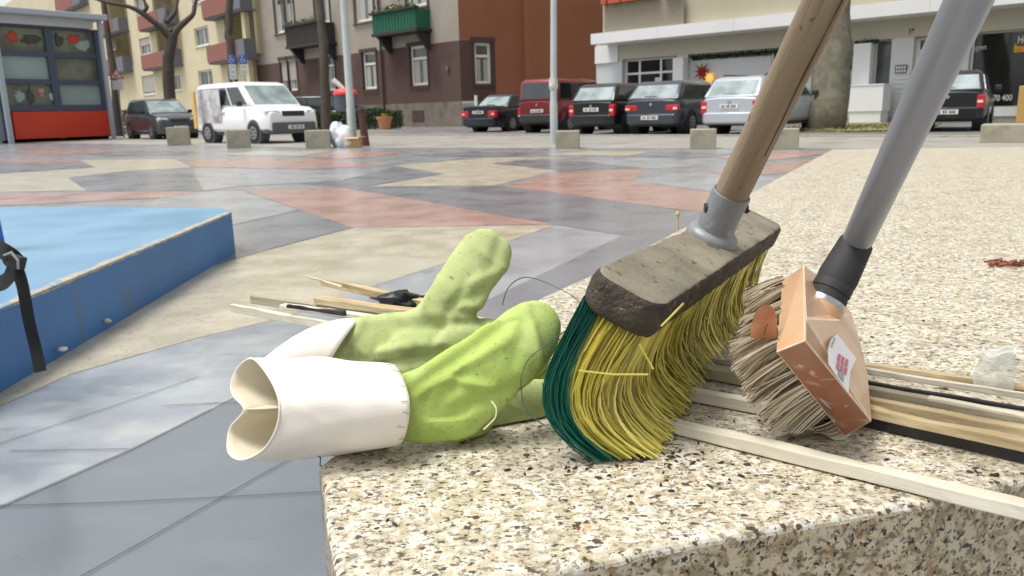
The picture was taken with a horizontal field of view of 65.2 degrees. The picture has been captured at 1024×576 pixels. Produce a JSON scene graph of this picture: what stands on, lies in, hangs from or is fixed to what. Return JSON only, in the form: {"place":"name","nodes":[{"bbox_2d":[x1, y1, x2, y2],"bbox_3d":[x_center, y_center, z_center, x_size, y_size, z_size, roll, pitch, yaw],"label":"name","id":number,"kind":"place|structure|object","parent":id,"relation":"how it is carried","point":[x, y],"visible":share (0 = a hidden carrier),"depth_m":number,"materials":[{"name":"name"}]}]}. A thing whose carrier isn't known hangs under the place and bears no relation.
{"place":"outdoors","nodes":[
{"label":"outdoors","id":0,"kind":"place"},
{"bbox_2d":[0,0,10,5],"label":"sky","id":1,"kind":"structure","parent":0,"point":[2,2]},
{"bbox_2d":[4,0,262,126],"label":"apartment building","id":2,"kind":"structure","parent":0,"point":[139,42],"depth_m":71.87,"materials":[{"name":"beige paint"}]},
{"bbox_2d":[135,0,145,13],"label":"window frame","id":3,"kind":"structure","parent":2,"relation":"in","point":[139,4],"depth_m":78.36,"materials":[{"name":"white glass"}]},
{"bbox_2d":[140,37,150,54],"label":"window frame","id":4,"kind":"structure","parent":2,"relation":"in","point":[144,42],"depth_m":78.82,"materials":[{"name":"white glass"}]},
{"bbox_2d":[142,75,155,95],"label":"window frame","id":5,"kind":"structure","parent":2,"relation":"in","point":[148,81],"depth_m":79.76,"materials":[{"name":"white plastic"}]},
{"bbox_2d":[174,73,180,90],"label":"window frame","id":6,"kind":"structure","parent":2,"relation":"in","point":[177,77],"depth_m":73.38,"materials":[{"name":"white plastic"}]},
{"bbox_2d":[195,26,209,47],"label":"window frame","id":7,"kind":"structure","parent":2,"relation":"in","point":[202,37],"depth_m":66.81,"materials":[{"name":"white glass"}]},
{"bbox_2d":[200,69,212,84],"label":"window frame","id":8,"kind":"structure","parent":2,"relation":"in","point":[206,77],"depth_m":67.61,"materials":[{"name":"white glass"}]},
{"bbox_2d":[224,129,250,148],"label":"concrete block","id":9,"kind":"structure","parent":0,"point":[239,138],"depth_m":20.36,"materials":[{"name":"concrete"}]},
{"bbox_2d":[3,127,683,148],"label":"ground","id":10,"kind":"structure","parent":0,"point":[371,131],"depth_m":32.93,"materials":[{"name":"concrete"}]},
{"bbox_2d":[122,109,127,134],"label":"shrub","id":11,"kind":"object","parent":10,"relation":"on","point":[123,116],"visible":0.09,"depth_m":44.43,"materials":[{"name":"green plant"}]},
{"bbox_2d":[96,0,198,98],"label":"bare tree","id":12,"kind":"object","parent":10,"relation":"on","point":[170,35],"visible":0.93,"depth_m":37.80,"materials":[{"name":"brown plant"}]},
{"bbox_2d":[224,0,237,82],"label":"bare tree","id":13,"kind":"object","parent":10,"relation":"on","point":[230,42],"visible":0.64,"depth_m":35.86,"materials":[{"name":"brown plant"}]},
{"bbox_2d":[294,95,340,126],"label":"people carrier","id":14,"kind":"object","parent":10,"relation":"on","point":[313,102],"visible":0.04,"depth_m":47.71,"materials":[{"name":"black paint"}]},
{"bbox_2d":[296,99,306,105],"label":"side window","id":15,"kind":"structure","parent":14,"relation":"in","point":[303,101],"depth_m":47.86,"materials":[{"name":"black glass"}]},
{"bbox_2d":[307,98,320,109],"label":"side window","id":16,"kind":"structure","parent":14,"relation":"in","point":[312,103],"depth_m":47.69,"materials":[{"name":"black glass"}]},
{"bbox_2d":[330,98,334,108],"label":"side window","id":17,"kind":"structure","parent":14,"relation":"in","point":[332,104],"depth_m":47.41,"materials":[{"name":"black glass"}]},
{"bbox_2d":[315,0,331,133],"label":"bare tree","id":18,"kind":"object","parent":10,"relation":"on","point":[326,117],"visible":0.93,"depth_m":32.86,"materials":[{"name":"brown plant"}]},
{"bbox_2d":[314,107,403,129],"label":"hedge","id":19,"kind":"object","parent":10,"relation":"on","point":[396,121],"visible":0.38,"depth_m":42.18,"materials":[{"name":"green plant"}]},
{"bbox_2d":[376,114,392,129],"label":"flower pot","id":20,"kind":"object","parent":10,"relation":"on","point":[384,121],"visible":1,"depth_m":40.52,"materials":[{"name":"ceramic"}]},
{"bbox_2d":[252,0,602,126],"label":"corner house","id":21,"kind":"structure","parent":10,"relation":"on","point":[427,63],"depth_m":45.89,"materials":[{"name":"painted plaster"},{"name":"glass"},{"name":"dark iron"}]},
{"bbox_2d":[272,0,285,36],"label":"window frame","id":22,"kind":"structure","parent":21,"relation":"in","point":[280,10],"depth_m":56.61,"materials":[{"name":"white wood"}]},
{"bbox_2d":[277,56,289,90],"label":"window frame","id":23,"kind":"structure","parent":21,"relation":"in","point":[283,64],"depth_m":57.26,"materials":[{"name":"white wood"}]},
{"bbox_2d":[282,0,294,33],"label":"window frame","id":24,"kind":"structure","parent":21,"relation":"in","point":[290,10],"depth_m":55.55,"materials":[{"name":"white wood"}]},
{"bbox_2d":[286,55,298,92],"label":"window frame","id":25,"kind":"structure","parent":21,"relation":"in","point":[293,72],"depth_m":56.42,"materials":[{"name":"white wood"}]},
{"bbox_2d":[312,0,331,21],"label":"window frame","id":26,"kind":"structure","parent":21,"relation":"in","point":[327,8],"depth_m":52.25,"materials":[{"name":"white wood"}]},
{"bbox_2d":[328,56,336,90],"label":"window frame","id":27,"kind":"structure","parent":21,"relation":"in","point":[332,71],"depth_m":53.01,"materials":[{"name":"white wood"}]},
{"bbox_2d":[353,0,374,25],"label":"window frame","id":28,"kind":"structure","parent":21,"relation":"in","point":[364,7],"depth_m":49.29,"materials":[{"name":"white wood"}]},
{"bbox_2d":[358,47,378,90],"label":"window frame","id":29,"kind":"structure","parent":21,"relation":"in","point":[370,58],"depth_m":49.78,"materials":[{"name":"white wood"}]},
{"bbox_2d":[405,0,428,7],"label":"window frame","id":30,"kind":"structure","parent":21,"relation":"in","point":[417,2],"depth_m":45.16,"materials":[{"name":"white wood"}]},
{"bbox_2d":[406,41,429,87],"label":"window frame","id":31,"kind":"structure","parent":21,"relation":"in","point":[420,61],"depth_m":46.23,"materials":[{"name":"white wood"}]},
{"bbox_2d":[412,110,423,121],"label":"cellar window","id":32,"kind":"structure","parent":21,"relation":"in","point":[417,115],"depth_m":46.70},
{"bbox_2d":[471,37,495,86],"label":"window frame","id":33,"kind":"structure","parent":21,"relation":"in","point":[480,51],"depth_m":44.15,"materials":[{"name":"white wood"}]},
{"bbox_2d":[370,134,979,136],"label":"kerb","id":34,"kind":"structure","parent":10,"relation":"on","point":[648,135],"depth_m":22.46,"materials":[{"name":"concrete"}]},
{"bbox_2d":[0,143,832,575],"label":"plaza","id":35,"kind":"structure","parent":0,"point":[216,153],"depth_m":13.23,"materials":[{"name":"stone"}]},
{"bbox_2d":[0,207,234,392],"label":"blue bench","id":36,"kind":"object","parent":35,"relation":"on","point":[89,271],"visible":0.96,"depth_m":3.29,"materials":[{"name":"paint"}]},
{"bbox_2d":[0,222,4,241],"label":"blue post","id":37,"kind":"object","parent":36,"relation":"on","point":[1,236],"depth_m":3.33,"materials":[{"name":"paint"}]},
{"bbox_2d":[0,240,46,372],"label":"strap","id":38,"kind":"object","parent":36,"relation":"hanging from","point":[14,260],"visible":1,"depth_m":1.98,"materials":[{"name":"black rubber"}]},
{"bbox_2d":[0,376,320,575],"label":"paving joints","id":39,"kind":"object","parent":35,"relation":"on","point":[143,500],"visible":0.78,"depth_m":1.61,"materials":[{"name":"concrete"}]},
{"bbox_2d":[304,130,330,148],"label":"concrete block","id":40,"kind":"structure","parent":35,"relation":"on","point":[317,139],"depth_m":18.81,"materials":[{"name":"concrete"}]},
{"bbox_2d":[335,125,352,147],"bbox_3d":[-3.951,-3.575,18.872,0.490,0.537,0.298,-1,12,0],"label":"rubbish bag","id":41,"kind":"object","parent":35,"relation":"on","point":[343,132],"visible":0.92,"depth_m":18.77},
{"bbox_2d":[319,147,1023,575],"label":"granite bench","id":42,"kind":"object","parent":35,"relation":"on","point":[931,281],"visible":0.51,"depth_m":0.49,"materials":[{"name":"stone"}]},
{"bbox_2d":[227,301,560,460],"bbox_3d":[-0.060,0.059,0.544,0.261,0.095,0.098,-6,13,-18],"label":"work glove","id":43,"kind":"object","parent":42,"relation":"on","point":[301,408],"visible":0.9,"depth_m":0.52,"materials":[{"name":"green fabric"}]},
{"bbox_2d":[264,229,550,375],"bbox_3d":[-0.086,0.019,0.593,0.231,0.117,0.048,-2,12,-5],"label":"work glove","id":44,"kind":"object","parent":43,"relation":"on","point":[441,317],"visible":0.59,"depth_m":0.59,"materials":[{"name":"green fabric"}]},
{"bbox_2d":[483,401,496,429],"bbox_3d":[-0.013,0.078,0.488,0.009,0.018,0.005,-1,12,0],"label":"thread","id":45,"kind":"object","parent":43,"relation":"on","point":[494,417],"visible":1,"depth_m":0.49},
{"bbox_2d":[250,293,734,365],"bbox_3d":[-0.041,0.042,0.795,0.632,0.011,0.015,6,15,31],"label":"lath","id":46,"kind":"object","parent":42,"relation":"on","point":[267,300],"visible":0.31,"depth_m":0.93,"materials":[{"name":"brown wood"}]},
{"bbox_2d":[320,277,422,305],"bbox_3d":[-0.144,0.007,0.896,0.211,0.010,0.014,11,18,37],"label":"lath","id":47,"kind":"object","parent":46,"relation":"on","point":[362,290],"visible":0.53,"depth_m":0.92,"materials":[{"name":"beige wood"}]},
{"bbox_2d":[306,276,342,286],"bbox_3d":[-0.219,-0.008,0.926,0.004,0.002,0.081,-13,17,-41],"label":"lath","id":48,"kind":"object","parent":47,"relation":"on","point":[331,283],"visible":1,"depth_m":0.92,"materials":[{"name":"brown wood"}]},
{"bbox_2d":[313,296,565,338],"bbox_3d":[-0.075,0.029,0.812,0.337,0.009,0.015,6,15,31],"label":"lath","id":49,"kind":"object","parent":46,"relation":"on","point":[363,306],"visible":0.39,"depth_m":0.86,"materials":[{"name":"beige wood"}]},
{"bbox_2d":[369,289,417,307],"bbox_3d":[-0.127,0.012,0.867,0.058,0.020,0.029,-1,12,0],"label":"plastic scrap","id":50,"kind":"object","parent":49,"relation":"on","point":[397,298],"visible":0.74,"depth_m":0.86,"materials":[{"name":"plastic"}]},
{"bbox_2d":[402,291,424,297],"bbox_3d":[-0.107,0.011,0.855,0.050,0.012,0.014,6,14,29],"label":"twig","id":51,"kind":"object","parent":50,"relation":"on","point":[413,294],"visible":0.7,"depth_m":0.85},
{"bbox_2d":[230,304,796,420],"bbox_3d":[-0.053,0.056,0.734,0.654,0.010,0.010,7,15,34],"label":"lath","id":52,"kind":"object","parent":42,"relation":"on","point":[724,400],"visible":0.27,"depth_m":0.60,"materials":[{"name":"brown wood"}]},
{"bbox_2d":[286,304,346,315],"bbox_3d":[-0.205,0.022,0.838,0.082,0.006,0.007,6,14,30],"label":"black strip","id":53,"kind":"object","parent":52,"relation":"on","point":[339,312],"visible":1,"depth_m":0.83,"materials":[{"name":"plastic"}]},
{"bbox_2d":[279,303,374,317],"bbox_3d":[-0.197,0.025,0.850,0.127,0.006,0.011,5,14,28],"label":"lath","id":54,"kind":"object","parent":52,"relation":"on","point":[352,314],"visible":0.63,"depth_m":0.85,"materials":[{"name":"brown wood"}]},
{"bbox_2d":[520,331,564,425],"bbox_3d":[0.024,0.058,0.505,0.011,0.051,0.050,8,16,37],"label":"wire","id":55,"kind":"object","parent":42,"relation":"on","point":[522,373],"visible":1,"depth_m":0.49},
{"bbox_2d":[374,320,1011,528],"bbox_3d":[0.198,0.076,0.636,0.371,0.001,0.609,4,14,23],"label":"grit","id":56,"kind":"object","parent":42,"relation":"on","point":[669,467],"visible":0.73,"depth_m":0.50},
{"bbox_2d":[542,0,848,464],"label":"broom","id":57,"kind":"object","parent":42,"relation":"on","point":[648,329],"visible":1,"depth_m":0.55,"materials":[{"name":"plastic"}]},
{"bbox_2d":[502,277,579,304],"bbox_3d":[0.027,0.009,0.586,0.014,0.025,0.105,-10,15,-34],"label":"wire","id":58,"kind":"object","parent":57,"relation":"attached to","point":[539,280],"visible":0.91,"depth_m":0.60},
{"bbox_2d":[699,363,747,385],"bbox_3d":[0.130,0.063,0.684,0.279,0.010,0.023,8,16,37],"label":"lath","id":59,"kind":"object","parent":42,"relation":"on","point":[723,373],"visible":0.08,"depth_m":0.64,"materials":[{"name":"brown wood"}]},
{"bbox_2d":[663,418,1023,520],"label":"lath","id":60,"kind":"object","parent":42,"relation":"on","point":[994,502],"visible":0.97,"depth_m":0.47,"materials":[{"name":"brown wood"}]},
{"bbox_2d":[728,0,994,439],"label":"scrubbing brush","id":61,"kind":"object","parent":42,"relation":"on","point":[807,366],"visible":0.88,"depth_m":0.50,"materials":[{"name":"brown wood"}]},
{"bbox_2d":[750,305,777,338],"bbox_3d":[0.157,0.021,0.498,0.017,0.022,0.008,-1,12,0],"label":"dry leaf","id":62,"kind":"object","parent":61,"relation":"on","point":[764,323],"visible":1,"depth_m":0.50,"materials":[{"name":"plant"}]},
{"bbox_2d":[864,418,1023,462],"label":"black strip","id":63,"kind":"object","parent":42,"relation":"on","point":[1006,453],"visible":0.66,"depth_m":0.51,"materials":[{"name":"plastic"}]},
{"bbox_2d":[865,362,1023,390],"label":"lath","id":64,"kind":"object","parent":42,"relation":"on","point":[968,379],"visible":0.58,"depth_m":0.64,"materials":[{"name":"beige wood"}]},
{"bbox_2d":[866,367,1023,399],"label":"lath","id":65,"kind":"object","parent":42,"relation":"on","point":[949,384],"visible":0.66,"depth_m":0.60,"materials":[{"name":"brown wood"}]},
{"bbox_2d":[868,385,1023,423],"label":"lath","id":66,"kind":"object","parent":42,"relation":"on","point":[898,395],"visible":0.4,"depth_m":0.57,"materials":[{"name":"brown wood"}]},
{"bbox_2d":[868,380,1023,410],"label":"black strip","id":67,"kind":"object","parent":42,"relation":"on","point":[964,398],"visible":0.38,"depth_m":0.59,"materials":[{"name":"plastic"}]},
{"bbox_2d":[869,396,1023,436],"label":"lath","id":68,"kind":"object","parent":42,"relation":"on","point":[952,417],"visible":0.52,"depth_m":0.53,"materials":[{"name":"beige wood"}]},
{"bbox_2d":[927,395,1023,419],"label":"lath","id":69,"kind":"object","parent":68,"relation":"on","point":[983,408],"visible":1,"depth_m":0.53,"materials":[{"name":"brown wood"}]},
{"bbox_2d":[870,404,1023,451],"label":"lath","id":70,"kind":"object","parent":42,"relation":"on","point":[996,438],"visible":0.55,"depth_m":0.51,"materials":[{"name":"beige wood"}]},
{"bbox_2d":[984,258,1023,267],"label":"leaf crumbs","id":71,"kind":"object","parent":42,"relation":"on","point":[1000,262],"visible":1,"depth_m":1.07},
{"bbox_2d":[3,136,1023,148],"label":"street","id":72,"kind":"structure","parent":0,"point":[725,142],"depth_m":19.11,"materials":[{"name":"asphalt"}]},
{"bbox_2d":[0,6,115,142],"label":"kiosk","id":73,"kind":"object","parent":72,"relation":"on","point":[54,81],"visible":0.99,"depth_m":32.71,"materials":[{"name":"painted metal"},{"name":"glass"}]},
{"bbox_2d":[101,2,122,135],"bbox_3d":[-20.138,-12.795,40.009,1.702,10.486,2.399,-1,12,0],"label":"pole","id":74,"kind":"object","parent":72,"relation":"on","point":[114,93],"visible":0.76,"depth_m":39.90,"materials":[{"name":"grey metal"}]},
{"bbox_2d":[109,68,124,137],"bbox_3d":[-17.554,-8.267,35.814,0.624,3.052,0.102,-7,14,-25],"label":"traffic sign","id":75,"kind":"object","parent":72,"relation":"on","point":[117,84],"visible":0.98,"depth_m":35.61,"materials":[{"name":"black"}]},
{"bbox_2d":[124,99,198,139],"bbox_3d":[-14.510,-6.978,33.123,2.100,1.668,4.255,-12,17,-41],"label":"minivan","id":76,"kind":"object","parent":72,"relation":"on","point":[153,118],"visible":0.79,"depth_m":32.28,"materials":[{"name":"paint"}]},
{"bbox_2d":[166,127,190,145],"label":"concrete block","id":77,"kind":"structure","parent":72,"relation":"on","point":[177,135],"depth_m":23.87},
{"bbox_2d":[228,55,236,81],"bbox_3d":[-10.311,-7.110,29.812,0.260,3.031,0.108,-5,13,-18],"label":"traffic sign","id":78,"kind":"object","parent":72,"relation":"on","point":[232,63],"visible":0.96,"depth_m":29.55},
{"bbox_2d":[239,55,247,81],"bbox_3d":[-9.891,-7.115,29.813,0.260,3.021,0.108,-5,13,-17],"label":"traffic sign","id":79,"kind":"object","parent":72,"relation":"on","point":[243,62],"visible":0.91,"depth_m":29.53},
{"bbox_2d":[191,82,316,143],"bbox_3d":[-7.968,-5.406,24.804,4.455,1.868,2.180,10,17,41],"label":"delivery van","id":80,"kind":"object","parent":72,"relation":"on","point":[262,112],"visible":0.92,"depth_m":23.93,"materials":[{"name":"white paint"}]},
{"bbox_2d":[330,122,341,147],"bbox_3d":[-4.232,-3.705,19.292,0.438,0.624,0.311,-1,12,0],"label":"rubbish bag","id":81,"kind":"object","parent":72,"relation":"on","point":[334,126],"visible":0.55,"depth_m":19.18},
{"bbox_2d":[333,88,357,124],"bbox_3d":[-4.403,-4.569,21.314,0.631,1.448,0.631,-1,12,0],"label":"litter bin","id":82,"kind":"object","parent":72,"relation":"on","point":[340,99],"visible":0.7,"depth_m":20.99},
{"bbox_2d":[331,78,344,87],"bbox_3d":[-4.597,-5.391,21.323,0.413,0.395,0.200,1,13,11],"label":"newspaper","id":83,"kind":"object","parent":82,"relation":"in","point":[336,82],"visible":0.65,"depth_m":21.25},
{"bbox_2d":[340,0,356,136],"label":"lamp post","id":84,"kind":"object","parent":72,"relation":"on","point":[351,116],"visible":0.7,"depth_m":19.49,"materials":[{"name":"metal"}]},
{"bbox_2d":[344,137,361,147],"bbox_3d":[-3.656,-3.439,18.887,0.514,0.251,0.457,-1,12,0],"label":"cardboard box","id":85,"kind":"object","parent":72,"relation":"on","point":[356,142],"visible":0.8,"depth_m":18.80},
{"bbox_2d":[354,105,374,145],"bbox_3d":[-3.581,-3.983,19.650,0.480,0.994,0.200,-1,12,0],"label":"brown post","id":86,"kind":"object","parent":72,"relation":"on","point":[363,127],"visible":0.87,"depth_m":19.59,"materials":[{"name":"paint"}]},
{"bbox_2d":[549,0,557,144],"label":"lamp post","id":87,"kind":"object","parent":72,"relation":"on","point":[553,85],"visible":0.91,"depth_m":17.34,"materials":[{"name":"metal"}]},
{"bbox_2d":[556,130,579,148],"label":"concrete block","id":88,"kind":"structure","parent":72,"relation":"on","point":[567,139],"depth_m":15.82,"materials":[{"name":"concrete"}]},
{"bbox_2d":[690,128,716,148],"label":"concrete block","id":89,"kind":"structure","parent":72,"relation":"on","point":[702,138],"depth_m":14.38,"materials":[{"name":"concrete"}]},
{"bbox_2d":[773,128,799,149],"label":"concrete block","id":90,"kind":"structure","parent":72,"relation":"on","point":[788,139],"depth_m":13.55,"materials":[{"name":"concrete"}]},
{"bbox_2d":[389,122,1015,134],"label":"car park","id":91,"kind":"structure","parent":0,"point":[953,128],"depth_m":26.82,"materials":[{"name":"asphalt"}]},
{"bbox_2d":[462,95,477,126],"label":"garden gate","id":92,"kind":"structure","parent":91,"relation":"on","point":[475,102],"depth_m":41.09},
{"bbox_2d":[461,93,549,131],"bbox_3d":[0.059,-6.997,31.999,2.110,1.488,4.705,8,15,36],"label":"saloon car","id":93,"kind":"object","parent":91,"relation":"on","point":[494,110],"visible":0.58,"depth_m":30.48,"materials":[{"name":"blue paint"}]},
{"bbox_2d":[518,78,611,132],"bbox_3d":[2.071,-6.542,28.828,2.080,1.868,4.305,8,15,36],"label":"delivery van","id":94,"kind":"object","parent":91,"relation":"on","point":[534,111],"visible":0.5,"depth_m":27.26,"materials":[{"name":"red paint"}]},
{"bbox_2d":[569,83,668,133],"bbox_3d":[3.561,-5.630,25.253,2.040,1.558,4.195,8,16,37],"label":"hatchback","id":95,"kind":"object","parent":91,"relation":"on","point":[592,107],"visible":0.54,"depth_m":23.70,"materials":[{"name":"black paint"}]},
{"bbox_2d":[625,80,710,133],"bbox_3d":[5.147,-5.406,24.081,2.160,1.548,4.426,8,15,36],"label":"hatchback","id":96,"kind":"object","parent":91,"relation":"on","point":[675,105],"visible":0.7,"depth_m":22.51,"materials":[{"name":"grey paint"}]},
{"bbox_2d":[701,73,817,133],"bbox_3d":[7.211,-5.156,22.489,2.120,1.646,4.805,10,17,42],"label":"estate car","id":97,"kind":"object","parent":91,"relation":"on","point":[727,103],"visible":0.39,"depth_m":21.04,"materials":[{"name":"silver metal"}]},
{"bbox_2d":[931,70,1001,130],"bbox_3d":[11.632,-4.889,21.060,2.060,1.528,4.176,7,15,32],"label":"hatchback","id":98,"kind":"object","parent":91,"relation":"on","point":[969,98],"visible":0.49,"depth_m":19.32,"materials":[{"name":"black paint"}]},
{"bbox_2d":[591,0,1023,123],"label":"shop building","id":99,"kind":"structure","parent":0,"point":[638,41],"depth_m":30.81,"materials":[{"name":"paint"}]},
{"bbox_2d":[625,56,676,82],"bbox_3d":[6.386,-8.944,36.386,2.970,2.933,0.108,11,17,44],"label":"shop window","id":100,"kind":"structure","parent":99,"relation":"in","point":[659,68],"depth_m":36.30,"materials":[{"name":"black glass"}]},
{"bbox_2d":[694,63,707,80],"bbox_3d":[8.123,-9.229,34.261,0.732,0.819,0.260,4,14,25],"label":"paper star","id":101,"kind":"object","parent":99,"relation":"hanging from","point":[701,71],"visible":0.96,"depth_m":34.19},
{"bbox_2d":[705,72,714,83],"bbox_3d":[8.369,-8.890,33.892,0.477,0.534,0.170,4,14,25],"label":"paper star","id":102,"kind":"object","parent":99,"relation":"hanging from","point":[709,77],"visible":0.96,"depth_m":33.84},
{"bbox_2d":[691,48,778,85],"bbox_3d":[9.644,-8.546,33.168,5.133,2.481,0.104,11,17,44],"label":"shop window","id":103,"kind":"structure","parent":99,"relation":"in","point":[759,64],"depth_m":33.34,"materials":[{"name":"white glass"}]},
{"bbox_2d":[850,42,858,78],"bbox_3d":[12.400,-8.023,30.493,1.765,2.481,0.100,11,17,44],"label":"shop window","id":104,"kind":"structure","parent":99,"relation":"in","point":[852,44],"depth_m":29.98,"materials":[{"name":"grey glass"}]},
{"bbox_2d":[874,40,891,83],"bbox_3d":[13.610,-8.222,29.212,0.643,1.599,0.100,11,17,44],"label":"shop window","id":105,"kind":"structure","parent":99,"relation":"in","point":[881,75],"depth_m":29.25,"materials":[{"name":"grey glass"}]},
{"bbox_2d":[915,37,962,69],"bbox_3d":[14.963,-7.326,28.049,1.632,2.953,0.108,11,17,44],"label":"entrance door","id":106,"kind":"structure","parent":99,"relation":"in","point":[920,40],"depth_m":28.27,"materials":[{"name":"white glass"}]},
{"bbox_2d":[970,29,1023,115],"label":"shop window","id":107,"kind":"structure","parent":99,"relation":"in","point":[1004,66],"depth_m":26.64,"materials":[{"name":"black glass"}]},
{"bbox_2d":[800,122,938,132],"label":"grass verge","id":108,"kind":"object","parent":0,"point":[853,130],"depth_m":21.51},
{"bbox_2d":[803,0,852,128],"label":"old tree","id":109,"kind":"object","parent":108,"relation":"on","point":[831,105],"visible":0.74,"depth_m":22.20,"materials":[{"name":"grey plant"}]},
{"bbox_2d":[786,122,951,129],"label":"fallen leaves","id":110,"kind":"object","parent":108,"relation":"on","point":[856,125],"visible":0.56,"depth_m":22.67,"materials":[{"name":"brown plant"}]},
{"bbox_2d":[979,123,1023,142],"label":"concrete block","id":111,"kind":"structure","parent":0,"point":[1002,133],"depth_m":14.07,"materials":[{"name":"concrete"}]},
{"bbox_2d":[1016,86,1023,122],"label":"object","id":112,"kind":"object","parent":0,"point":[1020,113],"visible":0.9,"depth_m":25.18,"materials":[{"name":"yellow"}]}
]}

